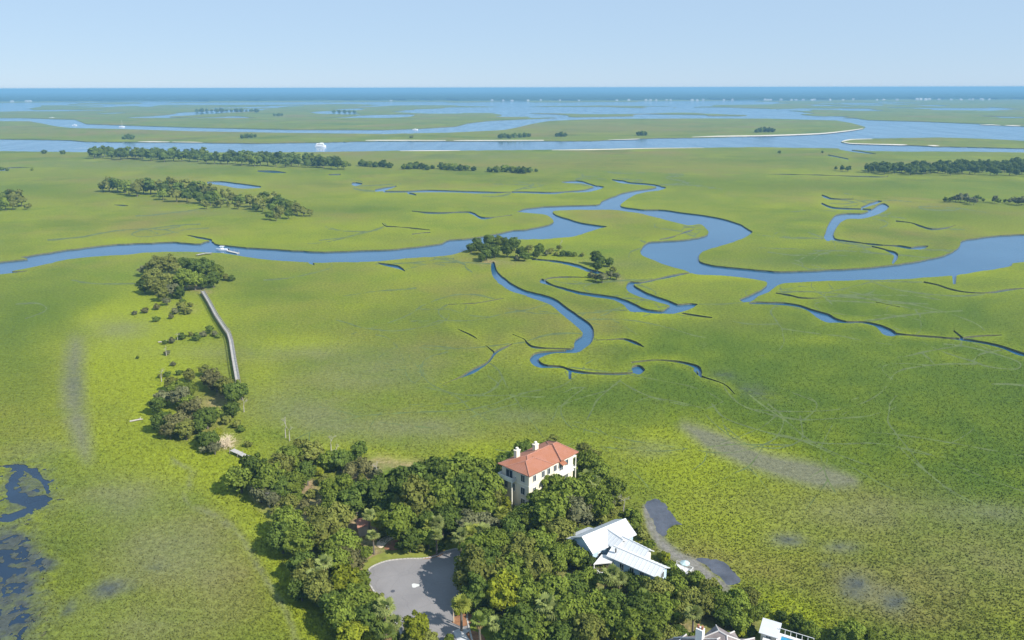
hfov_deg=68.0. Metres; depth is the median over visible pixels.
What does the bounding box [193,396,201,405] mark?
scrub tree
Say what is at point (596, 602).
live oak
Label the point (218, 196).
live oak
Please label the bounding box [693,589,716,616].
live oak
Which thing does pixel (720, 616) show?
live oak
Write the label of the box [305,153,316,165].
live oak
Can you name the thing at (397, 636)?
live oak
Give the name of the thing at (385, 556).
lawn
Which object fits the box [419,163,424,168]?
shrub
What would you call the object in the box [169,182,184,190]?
live oak
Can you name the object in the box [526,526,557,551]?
live oak
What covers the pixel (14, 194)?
live oak
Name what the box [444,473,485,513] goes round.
live oak
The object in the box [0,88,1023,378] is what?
tidal water
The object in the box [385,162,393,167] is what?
shrub
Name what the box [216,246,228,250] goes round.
motor boat
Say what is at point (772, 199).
marsh ground
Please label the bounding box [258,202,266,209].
live oak
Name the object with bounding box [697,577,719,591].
live oak
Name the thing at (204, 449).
shrub
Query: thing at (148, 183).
live oak
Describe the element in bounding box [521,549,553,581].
live oak
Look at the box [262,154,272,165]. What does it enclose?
live oak
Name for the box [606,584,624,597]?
scrub tree
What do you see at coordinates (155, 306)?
shrub
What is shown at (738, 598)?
live oak
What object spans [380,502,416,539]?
cedar tree
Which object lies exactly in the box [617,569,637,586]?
live oak
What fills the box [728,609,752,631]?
live oak
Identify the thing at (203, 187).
live oak
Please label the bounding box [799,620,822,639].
live oak
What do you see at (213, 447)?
scrub tree
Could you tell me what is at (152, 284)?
live oak
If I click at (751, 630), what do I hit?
shrub
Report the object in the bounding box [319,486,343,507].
live oak
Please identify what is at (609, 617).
live oak
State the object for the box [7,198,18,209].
live oak
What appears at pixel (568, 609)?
live oak
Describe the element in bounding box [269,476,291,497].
live oak
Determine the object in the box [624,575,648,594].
live oak
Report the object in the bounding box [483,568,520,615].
live oak
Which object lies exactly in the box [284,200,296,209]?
live oak
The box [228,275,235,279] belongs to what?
shrub
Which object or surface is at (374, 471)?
shrub
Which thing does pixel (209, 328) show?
scrub tree
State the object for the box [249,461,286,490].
live oak
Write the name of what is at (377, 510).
live oak
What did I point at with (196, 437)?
live oak
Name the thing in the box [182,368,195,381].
live oak
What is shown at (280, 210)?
live oak
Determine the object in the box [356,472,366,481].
shrub
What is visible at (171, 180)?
live oak
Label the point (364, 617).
live oak
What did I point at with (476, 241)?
live oak
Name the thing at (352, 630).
live oak
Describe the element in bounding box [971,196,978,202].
live oak
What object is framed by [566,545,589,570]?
live oak
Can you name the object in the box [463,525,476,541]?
palmetto palm
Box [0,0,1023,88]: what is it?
sky
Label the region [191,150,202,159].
live oak
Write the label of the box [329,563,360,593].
live oak
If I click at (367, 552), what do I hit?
shrub
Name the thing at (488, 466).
live oak
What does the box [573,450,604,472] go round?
live oak
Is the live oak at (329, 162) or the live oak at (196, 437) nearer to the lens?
the live oak at (196, 437)
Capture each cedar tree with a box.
[294,460,316,485]
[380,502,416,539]
[392,473,436,519]
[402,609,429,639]
[454,543,493,592]
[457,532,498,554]
[461,571,487,610]
[481,544,501,574]
[492,489,503,505]
[500,496,511,510]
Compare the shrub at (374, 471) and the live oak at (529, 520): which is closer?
the live oak at (529, 520)
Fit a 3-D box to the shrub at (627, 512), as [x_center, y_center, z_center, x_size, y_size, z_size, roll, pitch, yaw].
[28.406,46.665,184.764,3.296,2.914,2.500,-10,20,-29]
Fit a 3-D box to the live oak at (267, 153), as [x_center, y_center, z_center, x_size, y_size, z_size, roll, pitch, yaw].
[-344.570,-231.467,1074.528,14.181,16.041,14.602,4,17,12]
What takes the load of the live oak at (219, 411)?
on the marsh ground at (772, 199)
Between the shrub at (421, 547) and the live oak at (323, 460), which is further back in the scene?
the live oak at (323, 460)
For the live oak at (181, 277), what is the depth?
388.46 m
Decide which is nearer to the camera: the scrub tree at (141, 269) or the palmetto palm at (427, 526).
the palmetto palm at (427, 526)
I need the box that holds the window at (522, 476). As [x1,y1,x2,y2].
[521,474,524,482]
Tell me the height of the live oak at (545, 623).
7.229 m
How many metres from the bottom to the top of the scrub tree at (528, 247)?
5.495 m
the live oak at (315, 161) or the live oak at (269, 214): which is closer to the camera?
the live oak at (269, 214)
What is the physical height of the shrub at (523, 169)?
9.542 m
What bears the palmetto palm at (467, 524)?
on the marsh ground at (772, 199)
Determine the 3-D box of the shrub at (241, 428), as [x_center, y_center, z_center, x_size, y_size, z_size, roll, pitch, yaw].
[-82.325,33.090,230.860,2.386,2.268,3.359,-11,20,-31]
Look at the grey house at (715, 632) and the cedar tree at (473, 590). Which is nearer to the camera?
the grey house at (715, 632)
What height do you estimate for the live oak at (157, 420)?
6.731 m
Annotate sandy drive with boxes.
[376,536,392,547]
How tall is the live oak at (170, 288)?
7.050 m
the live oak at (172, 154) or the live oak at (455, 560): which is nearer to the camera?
the live oak at (455, 560)
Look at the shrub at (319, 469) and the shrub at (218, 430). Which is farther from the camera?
the shrub at (218, 430)
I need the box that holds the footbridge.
[229,447,249,457]
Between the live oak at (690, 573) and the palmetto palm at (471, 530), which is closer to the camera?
the live oak at (690, 573)
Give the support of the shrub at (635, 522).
on the marsh ground at (772, 199)
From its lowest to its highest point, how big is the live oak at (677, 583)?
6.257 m
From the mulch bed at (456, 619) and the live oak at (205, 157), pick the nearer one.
the mulch bed at (456, 619)
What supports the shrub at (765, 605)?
on the marsh ground at (772, 199)
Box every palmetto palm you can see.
[305,567,318,578]
[314,553,332,569]
[362,508,376,530]
[365,529,379,554]
[370,517,383,540]
[372,596,396,622]
[374,622,396,639]
[384,613,402,630]
[422,518,436,530]
[429,514,444,528]
[430,528,442,554]
[450,593,471,630]
[451,526,467,552]
[462,521,472,534]
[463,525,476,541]
[469,609,487,639]
[476,521,489,533]
[486,614,501,630]
[494,505,508,528]
[534,591,555,614]
[542,599,559,620]
[588,474,601,486]
[598,569,612,589]
[601,563,621,590]
[612,570,627,588]
[636,588,651,602]
[684,605,702,631]
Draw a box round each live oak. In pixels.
[0,193,7,200]
[0,197,10,209]
[6,189,23,199]
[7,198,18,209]
[16,195,26,205]
[87,146,99,158]
[97,147,106,157]
[98,176,114,191]
[104,150,114,158]
[108,178,120,191]
[114,147,125,158]
[115,179,130,192]
[121,182,133,192]
[128,147,139,158]
[130,179,143,196]
[136,147,145,159]
[136,280,147,292]
[140,268,161,280]
[142,177,156,194]
[143,255,163,273]
[143,277,163,293]
[144,148,155,160]
[146,396,165,412]
[148,410,171,428]
[152,179,162,192]
[155,181,171,191]
[155,188,169,199]
[155,273,174,286]
[155,286,168,299]
[157,148,165,155]
[158,151,170,161]
[159,253,177,272]
[163,377,177,387]
[165,380,183,391]
[166,150,176,160]
[166,176,177,186]
[166,283,178,296]
[167,188,181,201]
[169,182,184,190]
[169,385,189,403]
[173,268,191,289]
[174,286,184,298]
[174,418,194,439]
[175,150,187,159]
[176,395,194,403]
[177,257,191,268]
[179,179,191,188]
[180,188,192,201]
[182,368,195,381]
[182,380,198,394]
[185,271,202,289]
[186,151,192,160]
[186,181,199,191]
[188,258,200,273]
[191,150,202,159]
[192,180,206,191]
[192,190,204,203]
[192,406,219,428]
[193,418,207,431]
[193,431,204,442]
[195,257,214,274]
[197,147,208,159]
[197,275,208,288]
[199,183,211,193]
[199,430,219,447]
[200,154,210,162]
[202,200,209,207]
[204,191,216,205]
[205,271,220,287]
[206,185,218,192]
[206,264,223,277]
[206,373,222,391]
[210,153,217,163]
[213,190,221,200]
[213,376,233,394]
[215,199,223,207]
[215,407,223,416]
[217,154,225,161]
[220,188,230,200]
[221,154,230,163]
[221,401,240,417]
[222,380,245,401]
[222,465,253,492]
[227,149,235,156]
[227,192,237,203]
[231,156,237,163]
[232,194,241,200]
[233,201,240,207]
[235,150,244,155]
[237,154,246,164]
[238,452,267,483]
[239,383,248,399]
[242,151,252,164]
[244,194,252,206]
[249,155,257,165]
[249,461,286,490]
[251,194,264,205]
[252,204,258,211]
[256,155,264,165]
[257,191,269,203]
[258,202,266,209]
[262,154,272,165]
[263,151,274,156]
[264,211,273,217]
[265,521,289,553]
[266,191,277,202]
[266,201,275,210]
[266,452,295,471]
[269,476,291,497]
[269,504,303,527]
[270,157,281,164]
[271,194,281,205]
[272,205,284,217]
[273,212,279,220]
[275,151,284,158]
[276,445,306,471]
[277,198,287,209]
[278,493,299,508]
[280,157,290,166]
[280,521,317,554]
[281,471,307,492]
[283,152,296,157]
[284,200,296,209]
[284,210,293,218]
[285,549,314,573]
[286,576,306,601]
[290,202,301,214]
[290,558,316,581]
[293,157,301,166]
[298,440,324,464]
[299,206,306,216]
[302,152,308,159]
[302,159,311,165]
[302,570,334,603]
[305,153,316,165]
[305,514,339,547]
[312,158,319,166]
[316,450,335,471]
[318,155,326,167]
[318,478,333,491]
[318,501,355,533]
[318,538,340,555]
[318,547,353,573]
[318,589,339,612]
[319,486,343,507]
[323,594,357,630]
[326,159,333,165]
[327,449,353,471]
[328,528,362,550]
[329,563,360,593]
[332,473,354,491]
[333,158,341,167]
[336,481,368,515]
[336,583,379,606]
[336,621,372,639]
[341,161,347,166]
[349,569,370,590]
[349,600,388,635]
[350,440,367,456]
[359,471,389,507]
[370,505,384,522]
[377,492,398,512]
[382,465,418,494]
[382,632,399,639]
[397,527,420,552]
[400,630,416,639]
[407,462,427,479]
[410,507,434,528]
[417,456,456,481]
[417,523,441,549]
[422,629,438,639]
[424,478,459,510]
[433,502,462,534]
[436,451,481,478]
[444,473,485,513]
[450,571,461,592]
[453,553,463,565]
[456,458,499,487]
[466,243,475,251]
[468,491,498,512]
[471,238,482,250]
[474,601,488,608]
[477,243,489,251]
[478,253,485,261]
[478,606,494,619]
[479,472,506,494]
[481,248,491,260]
[481,526,511,555]
[483,235,493,246]
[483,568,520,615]
[489,244,499,257]
[490,555,506,579]
[491,508,502,527]
[491,626,514,639]
[492,235,503,245]
[495,454,507,466]
[496,552,529,576]
[499,601,539,639]
[500,237,508,245]
[500,242,513,256]
[500,516,526,538]
[500,531,535,557]
[502,507,522,523]
[507,449,520,457]
[508,237,520,250]
[511,574,541,605]
[512,438,532,451]
[515,246,526,257]
[515,503,529,509]
[518,623,548,639]
[519,252,529,260]
[519,506,541,532]
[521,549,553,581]
[526,489,543,506]
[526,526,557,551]
[531,488,549,504]
[532,249,539,256]
[533,492,570,525]
[534,243,544,255]
[535,572,570,603]
[535,604,559,636]
[540,516,577,542]
[541,473,564,491]
[543,541,572,574]
[546,620,579,639]
[548,476,590,501]
[551,592,587,625]
[559,539,578,563]
[561,540,580,561]
[565,573,589,596]
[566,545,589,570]
[572,612,609,639]
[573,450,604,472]
[573,566,598,593]
[576,472,606,493]
[577,588,607,617]
[581,555,597,571]
[584,486,614,520]
[587,460,610,479]
[589,250,603,261]
[592,261,602,271]
[595,564,607,576]
[597,256,605,263]
[598,606,623,639]
[600,588,626,609]
[602,476,627,502]
[606,257,613,266]
[609,628,636,639]
[614,606,644,639]
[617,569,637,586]
[622,592,656,615]
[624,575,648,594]
[638,576,674,593]
[641,614,668,639]
[648,591,680,625]
[659,625,680,639]
[663,560,677,573]
[665,574,689,598]
[667,567,685,580]
[670,604,691,624]
[671,624,688,635]
[673,586,701,609]
[685,570,694,584]
[687,570,705,587]
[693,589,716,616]
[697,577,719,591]
[707,585,728,611]
[711,606,732,626]
[723,587,750,613]
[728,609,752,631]
[739,586,761,605]
[743,604,765,621]
[786,613,805,632]
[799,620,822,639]
[829,626,847,639]
[838,617,865,639]
[863,627,879,639]
[956,193,964,200]
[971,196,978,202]
[1013,197,1020,203]
[1018,196,1023,205]
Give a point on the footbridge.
(237, 452)
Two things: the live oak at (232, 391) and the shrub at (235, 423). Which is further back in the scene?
the live oak at (232, 391)
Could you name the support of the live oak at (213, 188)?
on the marsh ground at (772, 199)
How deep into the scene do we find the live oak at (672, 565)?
160.60 m
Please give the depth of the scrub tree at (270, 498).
187.74 m
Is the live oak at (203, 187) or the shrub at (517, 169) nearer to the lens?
the live oak at (203, 187)
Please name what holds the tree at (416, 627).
on the marsh ground at (772, 199)
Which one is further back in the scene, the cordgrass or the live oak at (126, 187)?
the live oak at (126, 187)
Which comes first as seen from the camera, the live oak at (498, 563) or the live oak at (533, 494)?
the live oak at (498, 563)
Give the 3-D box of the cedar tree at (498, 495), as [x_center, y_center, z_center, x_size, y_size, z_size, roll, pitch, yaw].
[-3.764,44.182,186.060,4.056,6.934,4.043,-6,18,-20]
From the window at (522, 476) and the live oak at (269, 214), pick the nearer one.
the window at (522, 476)
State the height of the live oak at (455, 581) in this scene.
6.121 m
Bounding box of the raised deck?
[676,561,692,583]
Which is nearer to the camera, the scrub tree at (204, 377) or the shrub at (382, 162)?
the scrub tree at (204, 377)
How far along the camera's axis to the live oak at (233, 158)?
1041.99 m
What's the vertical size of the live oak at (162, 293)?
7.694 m
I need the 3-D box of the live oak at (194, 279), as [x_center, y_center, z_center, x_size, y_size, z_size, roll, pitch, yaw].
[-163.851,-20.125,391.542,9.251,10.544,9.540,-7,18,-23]
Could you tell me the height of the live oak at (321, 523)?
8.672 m
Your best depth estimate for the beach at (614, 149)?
1280.77 m
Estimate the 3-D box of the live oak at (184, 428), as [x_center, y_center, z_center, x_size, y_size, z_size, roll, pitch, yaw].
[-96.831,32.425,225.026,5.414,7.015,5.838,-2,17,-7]
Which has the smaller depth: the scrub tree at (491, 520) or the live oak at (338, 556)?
the live oak at (338, 556)
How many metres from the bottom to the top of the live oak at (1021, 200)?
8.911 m
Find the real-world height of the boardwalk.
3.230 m
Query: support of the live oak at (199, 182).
on the marsh ground at (772, 199)
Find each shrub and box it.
[140,307,148,312]
[152,316,160,320]
[153,303,160,308]
[163,371,170,376]
[171,308,178,313]
[175,370,182,374]
[178,332,186,338]
[181,307,192,313]
[190,332,200,340]
[198,446,208,452]
[199,331,206,335]
[213,427,221,434]
[219,415,231,423]
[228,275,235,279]
[230,420,240,427]
[237,424,245,431]
[243,441,252,446]
[269,504,280,515]
[292,491,303,500]
[299,497,311,509]
[304,488,317,497]
[313,464,324,474]
[317,473,329,483]
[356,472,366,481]
[356,544,364,551]
[358,159,365,165]
[359,546,372,557]
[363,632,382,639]
[365,161,372,166]
[370,467,382,476]
[378,159,386,166]
[378,526,387,536]
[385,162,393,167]
[406,162,412,168]
[412,161,418,168]
[415,543,425,551]
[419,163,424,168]
[433,542,445,550]
[437,162,443,168]
[443,163,450,169]
[443,633,454,639]
[449,163,457,169]
[457,164,464,170]
[492,165,500,171]
[500,165,508,171]
[508,166,515,171]
[514,166,520,172]
[520,166,528,172]
[546,248,553,253]
[609,505,618,515]
[614,496,625,505]
[622,507,632,516]
[629,516,642,531]
[632,509,641,519]
[637,526,650,539]
[642,539,655,549]
[657,551,670,562]
[688,630,695,635]
[734,629,747,637]
[747,624,756,635]
[758,600,771,612]
[775,610,789,620]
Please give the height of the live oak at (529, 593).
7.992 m
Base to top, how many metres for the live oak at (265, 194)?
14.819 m
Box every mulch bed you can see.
[384,539,398,549]
[452,613,472,625]
[466,630,484,639]
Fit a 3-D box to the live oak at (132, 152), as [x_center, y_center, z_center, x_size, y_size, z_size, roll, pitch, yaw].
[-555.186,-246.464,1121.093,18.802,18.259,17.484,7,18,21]
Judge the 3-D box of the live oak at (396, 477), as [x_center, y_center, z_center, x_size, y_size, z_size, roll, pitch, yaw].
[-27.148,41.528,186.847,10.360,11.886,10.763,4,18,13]
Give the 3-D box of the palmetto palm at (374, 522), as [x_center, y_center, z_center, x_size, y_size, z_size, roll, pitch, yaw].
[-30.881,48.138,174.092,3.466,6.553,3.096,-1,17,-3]
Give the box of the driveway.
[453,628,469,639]
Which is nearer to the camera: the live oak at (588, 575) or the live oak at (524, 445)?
the live oak at (588, 575)
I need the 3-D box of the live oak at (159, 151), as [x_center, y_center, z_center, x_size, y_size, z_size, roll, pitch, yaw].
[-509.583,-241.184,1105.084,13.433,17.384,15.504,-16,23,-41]
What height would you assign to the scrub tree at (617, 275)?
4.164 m
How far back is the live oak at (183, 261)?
422.16 m
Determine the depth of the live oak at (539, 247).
469.62 m
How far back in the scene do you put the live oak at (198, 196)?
683.80 m
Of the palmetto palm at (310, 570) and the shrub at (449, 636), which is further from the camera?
the palmetto palm at (310, 570)
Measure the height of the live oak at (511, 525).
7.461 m
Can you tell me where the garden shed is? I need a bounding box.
[355,518,375,535]
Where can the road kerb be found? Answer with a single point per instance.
(373, 590)
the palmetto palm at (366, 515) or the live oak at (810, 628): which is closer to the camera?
the live oak at (810, 628)
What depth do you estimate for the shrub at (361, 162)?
1011.18 m
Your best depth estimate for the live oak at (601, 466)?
196.73 m
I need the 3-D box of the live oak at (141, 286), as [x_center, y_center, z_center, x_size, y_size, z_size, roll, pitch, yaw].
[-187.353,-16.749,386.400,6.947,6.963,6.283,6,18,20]
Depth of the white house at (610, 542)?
162.55 m
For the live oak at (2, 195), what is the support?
on the marsh ground at (772, 199)
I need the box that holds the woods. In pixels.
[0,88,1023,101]
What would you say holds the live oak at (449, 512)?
on the marsh ground at (772, 199)
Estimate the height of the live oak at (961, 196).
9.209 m
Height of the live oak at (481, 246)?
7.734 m
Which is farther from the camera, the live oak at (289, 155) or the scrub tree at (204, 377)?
the live oak at (289, 155)
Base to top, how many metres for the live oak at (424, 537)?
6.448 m
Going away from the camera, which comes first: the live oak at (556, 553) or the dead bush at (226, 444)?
the live oak at (556, 553)
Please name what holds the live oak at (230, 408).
on the marsh ground at (772, 199)
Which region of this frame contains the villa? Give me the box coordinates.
[498,440,578,507]
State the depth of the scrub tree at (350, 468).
201.61 m
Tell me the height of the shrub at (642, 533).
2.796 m
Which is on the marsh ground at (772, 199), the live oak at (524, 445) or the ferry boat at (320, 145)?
the live oak at (524, 445)
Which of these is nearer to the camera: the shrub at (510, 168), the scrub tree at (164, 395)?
the scrub tree at (164, 395)
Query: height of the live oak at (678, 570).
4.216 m
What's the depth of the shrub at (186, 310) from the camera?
349.80 m
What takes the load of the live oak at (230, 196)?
on the marsh ground at (772, 199)
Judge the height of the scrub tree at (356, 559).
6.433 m
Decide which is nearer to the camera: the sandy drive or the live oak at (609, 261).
the sandy drive
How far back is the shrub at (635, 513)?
182.62 m
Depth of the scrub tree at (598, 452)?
209.12 m
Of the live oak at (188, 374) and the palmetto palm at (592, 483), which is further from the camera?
the live oak at (188, 374)
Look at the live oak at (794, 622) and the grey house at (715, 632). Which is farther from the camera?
the live oak at (794, 622)
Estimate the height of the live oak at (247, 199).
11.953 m
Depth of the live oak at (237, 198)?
683.25 m
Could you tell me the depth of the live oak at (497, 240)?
489.77 m
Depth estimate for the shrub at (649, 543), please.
171.73 m
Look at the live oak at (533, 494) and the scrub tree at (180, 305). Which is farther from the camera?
the scrub tree at (180, 305)
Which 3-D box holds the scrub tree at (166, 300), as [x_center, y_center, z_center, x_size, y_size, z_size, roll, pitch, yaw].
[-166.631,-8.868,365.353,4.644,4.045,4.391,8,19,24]
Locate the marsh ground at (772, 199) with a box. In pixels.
[0,89,1023,639]
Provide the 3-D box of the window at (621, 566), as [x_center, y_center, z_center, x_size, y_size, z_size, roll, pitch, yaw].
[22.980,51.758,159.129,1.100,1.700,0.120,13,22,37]
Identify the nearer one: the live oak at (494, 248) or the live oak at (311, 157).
the live oak at (494, 248)
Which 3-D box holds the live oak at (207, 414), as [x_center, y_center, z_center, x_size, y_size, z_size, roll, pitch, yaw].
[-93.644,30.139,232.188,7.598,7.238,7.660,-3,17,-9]
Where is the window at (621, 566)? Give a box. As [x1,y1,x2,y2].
[619,562,623,571]
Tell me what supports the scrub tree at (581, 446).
on the marsh ground at (772, 199)
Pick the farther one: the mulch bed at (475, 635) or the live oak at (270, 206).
the live oak at (270, 206)
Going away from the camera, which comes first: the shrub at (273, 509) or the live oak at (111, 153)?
the shrub at (273, 509)
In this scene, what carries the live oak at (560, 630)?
on the marsh ground at (772, 199)
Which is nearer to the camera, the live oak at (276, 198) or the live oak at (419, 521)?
the live oak at (419, 521)
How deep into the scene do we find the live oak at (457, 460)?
190.38 m
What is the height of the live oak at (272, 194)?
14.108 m
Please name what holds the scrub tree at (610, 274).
on the marsh ground at (772, 199)
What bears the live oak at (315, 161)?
on the marsh ground at (772, 199)
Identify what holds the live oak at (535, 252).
on the marsh ground at (772, 199)
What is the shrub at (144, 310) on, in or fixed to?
on the marsh ground at (772, 199)
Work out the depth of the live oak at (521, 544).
161.54 m
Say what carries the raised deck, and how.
on the marsh ground at (772, 199)
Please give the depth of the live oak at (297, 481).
191.64 m
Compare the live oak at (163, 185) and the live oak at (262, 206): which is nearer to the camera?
the live oak at (262, 206)
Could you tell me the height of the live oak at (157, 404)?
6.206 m
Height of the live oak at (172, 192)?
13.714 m
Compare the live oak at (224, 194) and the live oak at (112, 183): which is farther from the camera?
the live oak at (112, 183)
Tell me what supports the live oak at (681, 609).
on the marsh ground at (772, 199)
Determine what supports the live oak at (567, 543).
on the marsh ground at (772, 199)
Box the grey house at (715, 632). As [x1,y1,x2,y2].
[667,624,754,639]
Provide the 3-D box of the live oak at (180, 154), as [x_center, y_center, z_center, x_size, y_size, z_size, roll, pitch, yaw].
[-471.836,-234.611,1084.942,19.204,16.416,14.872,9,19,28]
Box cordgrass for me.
[0,265,1023,639]
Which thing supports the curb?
on the asphalt road
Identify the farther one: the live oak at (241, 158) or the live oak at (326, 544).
the live oak at (241, 158)
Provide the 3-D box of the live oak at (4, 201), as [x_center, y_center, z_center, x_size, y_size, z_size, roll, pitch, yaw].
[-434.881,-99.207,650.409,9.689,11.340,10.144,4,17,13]
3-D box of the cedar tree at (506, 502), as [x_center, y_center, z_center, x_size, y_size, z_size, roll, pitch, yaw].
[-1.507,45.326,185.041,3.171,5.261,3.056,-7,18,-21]
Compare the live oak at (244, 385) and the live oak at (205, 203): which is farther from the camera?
the live oak at (205, 203)
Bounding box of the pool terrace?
[776,628,813,639]
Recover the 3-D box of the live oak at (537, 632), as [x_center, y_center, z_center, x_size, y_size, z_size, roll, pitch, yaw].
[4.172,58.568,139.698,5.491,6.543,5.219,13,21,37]
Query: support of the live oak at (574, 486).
on the marsh ground at (772, 199)
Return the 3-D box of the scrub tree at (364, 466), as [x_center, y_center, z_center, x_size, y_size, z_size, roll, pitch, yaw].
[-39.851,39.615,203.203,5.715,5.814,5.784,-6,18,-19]
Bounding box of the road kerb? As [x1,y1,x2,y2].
[368,548,472,639]
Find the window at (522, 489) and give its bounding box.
[521,487,524,495]
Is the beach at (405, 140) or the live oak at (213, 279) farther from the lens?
the beach at (405, 140)
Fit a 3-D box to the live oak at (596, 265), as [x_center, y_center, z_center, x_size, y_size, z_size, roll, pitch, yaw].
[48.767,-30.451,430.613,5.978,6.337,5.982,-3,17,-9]
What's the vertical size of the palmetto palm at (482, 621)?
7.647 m
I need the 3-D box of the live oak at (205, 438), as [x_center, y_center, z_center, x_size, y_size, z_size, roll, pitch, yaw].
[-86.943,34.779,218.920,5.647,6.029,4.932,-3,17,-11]
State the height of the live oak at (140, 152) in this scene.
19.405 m
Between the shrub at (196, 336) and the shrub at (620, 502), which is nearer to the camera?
the shrub at (620, 502)
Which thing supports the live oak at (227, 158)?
on the marsh ground at (772, 199)
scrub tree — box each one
[135,265,149,272]
[153,390,169,402]
[159,425,176,438]
[161,412,194,428]
[162,297,170,302]
[170,262,182,271]
[174,301,186,308]
[176,398,200,418]
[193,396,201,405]
[197,364,209,372]
[199,367,219,384]
[205,325,214,331]
[207,441,220,454]
[249,487,266,502]
[261,489,281,505]
[292,438,308,460]
[303,503,324,520]
[335,545,367,568]
[343,460,357,478]
[353,456,372,476]
[456,508,488,526]
[477,510,500,529]
[525,245,533,252]
[545,434,560,442]
[565,493,595,527]
[575,442,590,451]
[584,448,601,455]
[592,273,598,279]
[594,513,609,524]
[598,273,607,282]
[606,271,613,278]
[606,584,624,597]
[613,272,621,279]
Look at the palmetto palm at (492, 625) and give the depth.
140.77 m
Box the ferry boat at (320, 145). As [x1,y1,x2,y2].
[315,143,325,146]
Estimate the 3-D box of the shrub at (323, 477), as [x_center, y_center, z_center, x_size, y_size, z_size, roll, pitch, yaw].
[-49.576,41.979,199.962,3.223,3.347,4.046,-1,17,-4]
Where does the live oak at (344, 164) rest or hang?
on the marsh ground at (772, 199)
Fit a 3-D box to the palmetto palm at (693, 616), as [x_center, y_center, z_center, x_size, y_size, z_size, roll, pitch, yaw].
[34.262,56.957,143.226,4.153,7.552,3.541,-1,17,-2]
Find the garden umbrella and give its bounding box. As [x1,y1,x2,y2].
[680,560,689,569]
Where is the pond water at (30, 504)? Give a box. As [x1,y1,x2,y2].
[0,464,63,639]
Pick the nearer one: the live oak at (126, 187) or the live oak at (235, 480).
the live oak at (235, 480)
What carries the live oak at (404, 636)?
on the marsh ground at (772, 199)
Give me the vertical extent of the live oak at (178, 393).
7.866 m
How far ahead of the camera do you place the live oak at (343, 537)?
165.81 m
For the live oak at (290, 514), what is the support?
on the marsh ground at (772, 199)
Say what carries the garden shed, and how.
on the marsh ground at (772, 199)
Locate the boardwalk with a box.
[200,289,240,382]
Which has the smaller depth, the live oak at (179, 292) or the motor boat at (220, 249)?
the live oak at (179, 292)
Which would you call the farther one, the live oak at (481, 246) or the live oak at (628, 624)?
the live oak at (481, 246)
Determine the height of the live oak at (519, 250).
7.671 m
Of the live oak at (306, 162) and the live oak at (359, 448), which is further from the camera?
the live oak at (306, 162)
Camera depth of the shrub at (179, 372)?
275.79 m
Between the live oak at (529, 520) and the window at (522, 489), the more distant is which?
the window at (522, 489)
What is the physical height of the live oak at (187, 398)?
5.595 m
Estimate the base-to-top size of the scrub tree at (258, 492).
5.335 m
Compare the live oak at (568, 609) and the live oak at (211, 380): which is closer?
the live oak at (568, 609)
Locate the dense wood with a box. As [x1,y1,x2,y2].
[864,157,1023,175]
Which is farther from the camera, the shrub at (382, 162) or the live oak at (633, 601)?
the shrub at (382, 162)
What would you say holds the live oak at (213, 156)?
on the marsh ground at (772, 199)
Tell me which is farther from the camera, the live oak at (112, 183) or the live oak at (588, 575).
the live oak at (112, 183)
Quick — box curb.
[424,550,444,558]
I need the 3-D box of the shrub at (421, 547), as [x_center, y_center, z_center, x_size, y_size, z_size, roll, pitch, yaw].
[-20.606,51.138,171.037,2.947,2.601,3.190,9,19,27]
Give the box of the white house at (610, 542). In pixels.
[565,518,669,579]
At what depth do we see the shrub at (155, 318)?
339.18 m
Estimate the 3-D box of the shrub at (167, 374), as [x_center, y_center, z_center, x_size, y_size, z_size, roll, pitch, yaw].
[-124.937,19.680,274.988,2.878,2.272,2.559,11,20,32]
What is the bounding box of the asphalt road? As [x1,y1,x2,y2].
[369,549,468,639]
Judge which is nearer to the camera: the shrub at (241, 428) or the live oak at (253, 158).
the shrub at (241, 428)
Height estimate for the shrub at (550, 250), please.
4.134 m
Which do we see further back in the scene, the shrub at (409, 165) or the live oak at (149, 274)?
the shrub at (409, 165)
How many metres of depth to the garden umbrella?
160.20 m
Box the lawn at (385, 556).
[362,550,428,569]
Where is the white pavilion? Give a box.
[759,618,781,639]
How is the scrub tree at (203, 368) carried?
on the marsh ground at (772, 199)
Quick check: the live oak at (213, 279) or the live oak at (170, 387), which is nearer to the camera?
the live oak at (170, 387)
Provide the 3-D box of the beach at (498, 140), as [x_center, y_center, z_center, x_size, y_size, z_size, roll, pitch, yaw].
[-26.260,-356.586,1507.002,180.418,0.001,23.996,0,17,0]
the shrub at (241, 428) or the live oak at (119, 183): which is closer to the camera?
the shrub at (241, 428)
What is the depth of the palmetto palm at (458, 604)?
144.00 m
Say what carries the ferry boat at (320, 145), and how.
on the tidal water at (980, 254)
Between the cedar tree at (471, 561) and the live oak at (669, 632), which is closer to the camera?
the live oak at (669, 632)
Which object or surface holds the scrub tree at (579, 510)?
on the marsh ground at (772, 199)
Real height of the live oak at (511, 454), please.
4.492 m
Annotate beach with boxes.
[366,140,445,140]
[414,150,459,150]
[454,140,543,140]
[574,148,657,149]
[699,128,862,136]
[844,142,905,144]
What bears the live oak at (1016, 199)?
on the marsh ground at (772, 199)
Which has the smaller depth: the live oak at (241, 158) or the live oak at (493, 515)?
the live oak at (493, 515)
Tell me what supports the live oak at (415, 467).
on the marsh ground at (772, 199)
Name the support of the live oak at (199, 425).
on the marsh ground at (772, 199)
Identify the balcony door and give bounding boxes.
[506,468,512,477]
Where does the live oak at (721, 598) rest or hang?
on the marsh ground at (772, 199)
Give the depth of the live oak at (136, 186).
728.88 m
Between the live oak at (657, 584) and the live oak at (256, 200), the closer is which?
the live oak at (657, 584)
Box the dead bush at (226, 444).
[216,434,234,450]
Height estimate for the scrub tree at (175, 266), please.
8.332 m
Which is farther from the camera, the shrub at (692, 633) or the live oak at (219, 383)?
the live oak at (219, 383)
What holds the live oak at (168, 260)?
on the marsh ground at (772, 199)
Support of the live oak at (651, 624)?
on the marsh ground at (772, 199)

